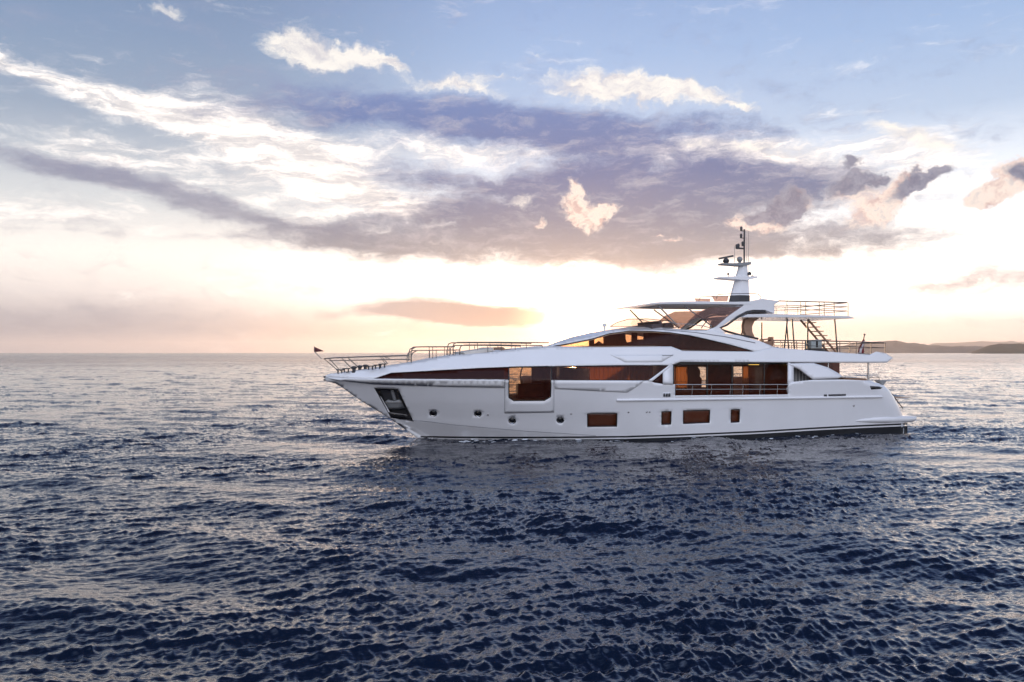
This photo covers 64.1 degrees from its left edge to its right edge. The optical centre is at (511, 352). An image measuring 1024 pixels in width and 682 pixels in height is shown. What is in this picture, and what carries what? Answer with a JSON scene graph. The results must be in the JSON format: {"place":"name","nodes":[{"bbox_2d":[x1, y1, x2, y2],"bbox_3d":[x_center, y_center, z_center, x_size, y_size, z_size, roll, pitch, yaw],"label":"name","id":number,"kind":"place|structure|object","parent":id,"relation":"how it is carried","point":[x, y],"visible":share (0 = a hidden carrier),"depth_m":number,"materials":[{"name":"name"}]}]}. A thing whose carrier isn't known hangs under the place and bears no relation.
{"place":"outdoors","nodes":[
{"label":"outdoors","id":0,"kind":"place"},
{"bbox_2d":[0,353,1023,681],"bbox_3d":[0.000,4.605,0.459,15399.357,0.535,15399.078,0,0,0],"label":"water","id":1,"kind":"structure","parent":0,"point":[230,517],"depth_m":20.14,"materials":[{"name":"blue liquid"}]},
{"bbox_2d":[323,226,916,441],"bbox_3d":[6.438,-0.889,45.737,33.176,12.779,7.419,0,0,-13],"label":"motor yacht","id":2,"kind":"object","parent":1,"relation":"on","point":[615,385],"visible":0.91,"depth_m":43.19,"materials":[{"name":"white plastic"}]},
{"bbox_2d":[314,346,322,358],"bbox_3d":[-9.910,0.026,41.960,0.506,0.665,0.106,0,0,-13],"label":"pennant","id":3,"kind":"object","parent":2,"relation":"attached to","point":[316,350],"visible":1,"depth_m":41.94,"materials":[{"name":"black fabric"}]},
{"bbox_2d":[374,367,507,380],"bbox_3d":[-3.570,1.078,41.334,6.729,0.685,1.998,0,0,-13],"label":"side window","id":4,"kind":"structure","parent":2,"relation":"in","point":[493,372],"depth_m":41.36,"materials":[{"name":"brown glass"}]},
{"bbox_2d":[454,347,492,353],"bbox_3d":[-2.094,-0.064,43.768,1.615,0.408,3.200,0,0,-13],"label":"sun pad","id":5,"kind":"object","parent":2,"relation":"on","point":[480,350],"visible":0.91,"depth_m":42.32,"materials":[{"name":"white fabric"}]},
{"bbox_2d":[493,347,509,349],"bbox_3d":[-0.521,-0.106,44.131,0.508,0.358,2.400,0,0,-13],"label":"lounge seat","id":6,"kind":"object","parent":2,"relation":"on","point":[498,348],"visible":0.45,"depth_m":43.64,"materials":[{"name":"fabric"}]},
{"bbox_2d":[505,380,553,412],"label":"balcony door","id":7,"kind":"structure","parent":2,"relation":"in","point":[511,406],"depth_m":41.69,"materials":[{"name":"white plastic"}]},
{"bbox_2d":[508,366,551,400],"bbox_3d":[0.902,1.590,41.400,2.267,1.803,0.792,0,0,-13],"label":"balcony window","id":8,"kind":"structure","parent":2,"relation":"in","point":[509,366],"depth_m":41.48,"materials":[{"name":"brown glass"}]},
{"bbox_2d":[587,413,616,426],"bbox_3d":[4.650,3.486,42.211,1.619,0.769,0.309,0,0,-4],"label":"hull window","id":9,"kind":"structure","parent":2,"relation":"in","point":[593,419],"depth_m":42.23,"materials":[{"name":"brown glass"}]},
{"bbox_2d":[552,365,668,380],"bbox_3d":[5.103,1.055,41.925,6.407,0.799,0.442,0,0,-9],"label":"side window","id":10,"kind":"structure","parent":2,"relation":"in","point":[597,365],"depth_m":42.01,"materials":[{"name":"brown glass"}]},
{"bbox_2d":[612,355,670,361],"bbox_3d":[6.803,0.322,42.495,3.494,0.420,0.230,0,0,-11],"label":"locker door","id":11,"kind":"structure","parent":2,"relation":"in","point":[625,358],"depth_m":42.44,"materials":[{"name":"white plastic"}]},
{"bbox_2d":[637,321,662,328],"bbox_3d":[7.531,-1.502,45.990,0.663,0.446,3.200,0,0,-13],"label":"flybridge sofa","id":12,"kind":"object","parent":2,"relation":"on","point":[654,324],"visible":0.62,"depth_m":44.83,"materials":[{"name":"grey fabric"}]},
{"bbox_2d":[555,331,750,351],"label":"wheelhouse window","id":13,"kind":"structure","parent":2,"relation":"in","point":[623,331],"depth_m":44.01,"materials":[{"name":"brown glass"}]},
{"bbox_2d":[653,373,662,383],"bbox_3d":[7.547,1.344,42.287,0.656,0.549,0.118,0,0,-24],"label":"side window","id":14,"kind":"structure","parent":2,"relation":"in","point":[659,379],"depth_m":42.32,"materials":[{"name":"brown glass"}]},
{"bbox_2d":[661,411,671,424],"bbox_3d":[8.033,3.415,42.633,0.597,0.748,0.187,0,0,-11],"label":"hull window","id":15,"kind":"structure","parent":2,"relation":"in","point":[665,415],"depth_m":42.64,"materials":[{"name":"brown glass"}]},
{"bbox_2d":[683,410,709,423],"bbox_3d":[9.679,3.383,42.967,1.570,0.755,0.159,0,0,-13],"label":"hull window","id":16,"kind":"structure","parent":2,"relation":"in","point":[689,416],"depth_m":42.97,"materials":[{"name":"brown glass"}]},
{"bbox_2d":[673,362,786,394],"bbox_3d":[11.932,1.570,44.563,7.208,2.060,0.050,0,0,-13],"label":"window frame","id":17,"kind":"structure","parent":2,"relation":"in","point":[706,364],"depth_m":44.52,"materials":[{"name":"black metal"}]},
{"bbox_2d":[731,409,739,422],"bbox_3d":[11.851,3.372,43.458,0.567,0.750,0.141,0,0,-13],"label":"hull window","id":18,"kind":"structure","parent":2,"relation":"in","point":[735,413],"depth_m":43.47,"materials":[{"name":"brown glass"}]},
{"bbox_2d":[759,337,773,345],"bbox_3d":[14.328,-0.595,46.030,0.654,0.551,0.420,0,0,-13],"label":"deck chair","id":19,"kind":"object","parent":2,"relation":"on","point":[770,341],"visible":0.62,"depth_m":45.87,"materials":[{"name":"brown fabric"}]},
{"bbox_2d":[794,368,808,381],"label":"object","id":20,"kind":"structure","parent":2,"relation":"in","point":[798,375],"depth_m":45.13,"materials":[{"name":"grey paint"}]},
{"bbox_2d":[804,339,827,351],"bbox_3d":[17.136,-0.371,45.991,1.163,0.702,0.720,0,0,-13],"label":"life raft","id":21,"kind":"object","parent":2,"relation":"on","point":[816,346],"visible":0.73,"depth_m":45.65,"materials":[{"name":"white plastic"}]},
{"bbox_2d":[810,377,866,379],"bbox_3d":[19.579,1.621,48.772,1.830,0.544,3.400,0,0,-13],"label":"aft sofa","id":22,"kind":"object","parent":2,"relation":"on","point":[844,378],"visible":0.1,"depth_m":47.16,"materials":[{"name":"white fabric"}]},
{"bbox_2d":[858,334,865,352],"bbox_3d":[21.017,-0.476,49.103,0.466,1.306,0.219,0,0,-13],"label":"ensign","id":23,"kind":"object","parent":2,"relation":"attached to","point":[861,348],"visible":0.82,"depth_m":49.05,"materials":[{"name":"fabric"}]},
{"bbox_2d":[459,424,944,442],"bbox_3d":[14.661,4.546,46.653,35.710,0.364,6.341,0,0,-18],"label":"foam","id":24,"kind":"object","parent":1,"relation":"on","point":[612,440],"visible":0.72,"depth_m":42.61,"materials":[{"name":"white"}]},
{"bbox_2d":[0,0,1023,352],"label":"sky","id":25,"kind":"structure","parent":0,"point":[177,176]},
{"bbox_2d":[827,340,983,352],"bbox_3d":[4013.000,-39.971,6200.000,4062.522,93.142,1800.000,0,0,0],"label":"hills","id":26,"kind":"structure","parent":0,"point":[895,346],"depth_m":5529.35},
{"bbox_2d":[930,341,1023,346],"bbox_3d":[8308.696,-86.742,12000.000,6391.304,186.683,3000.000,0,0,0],"label":"mountains","id":27,"kind":"structure","parent":0,"point":[983,343],"depth_m":11310.17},
{"bbox_2d":[971,343,1023,353],"bbox_3d":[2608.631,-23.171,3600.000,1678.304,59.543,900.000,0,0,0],"label":"headland","id":28,"kind":"structure","parent":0,"point":[1018,348],"depth_m":3253.27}
]}

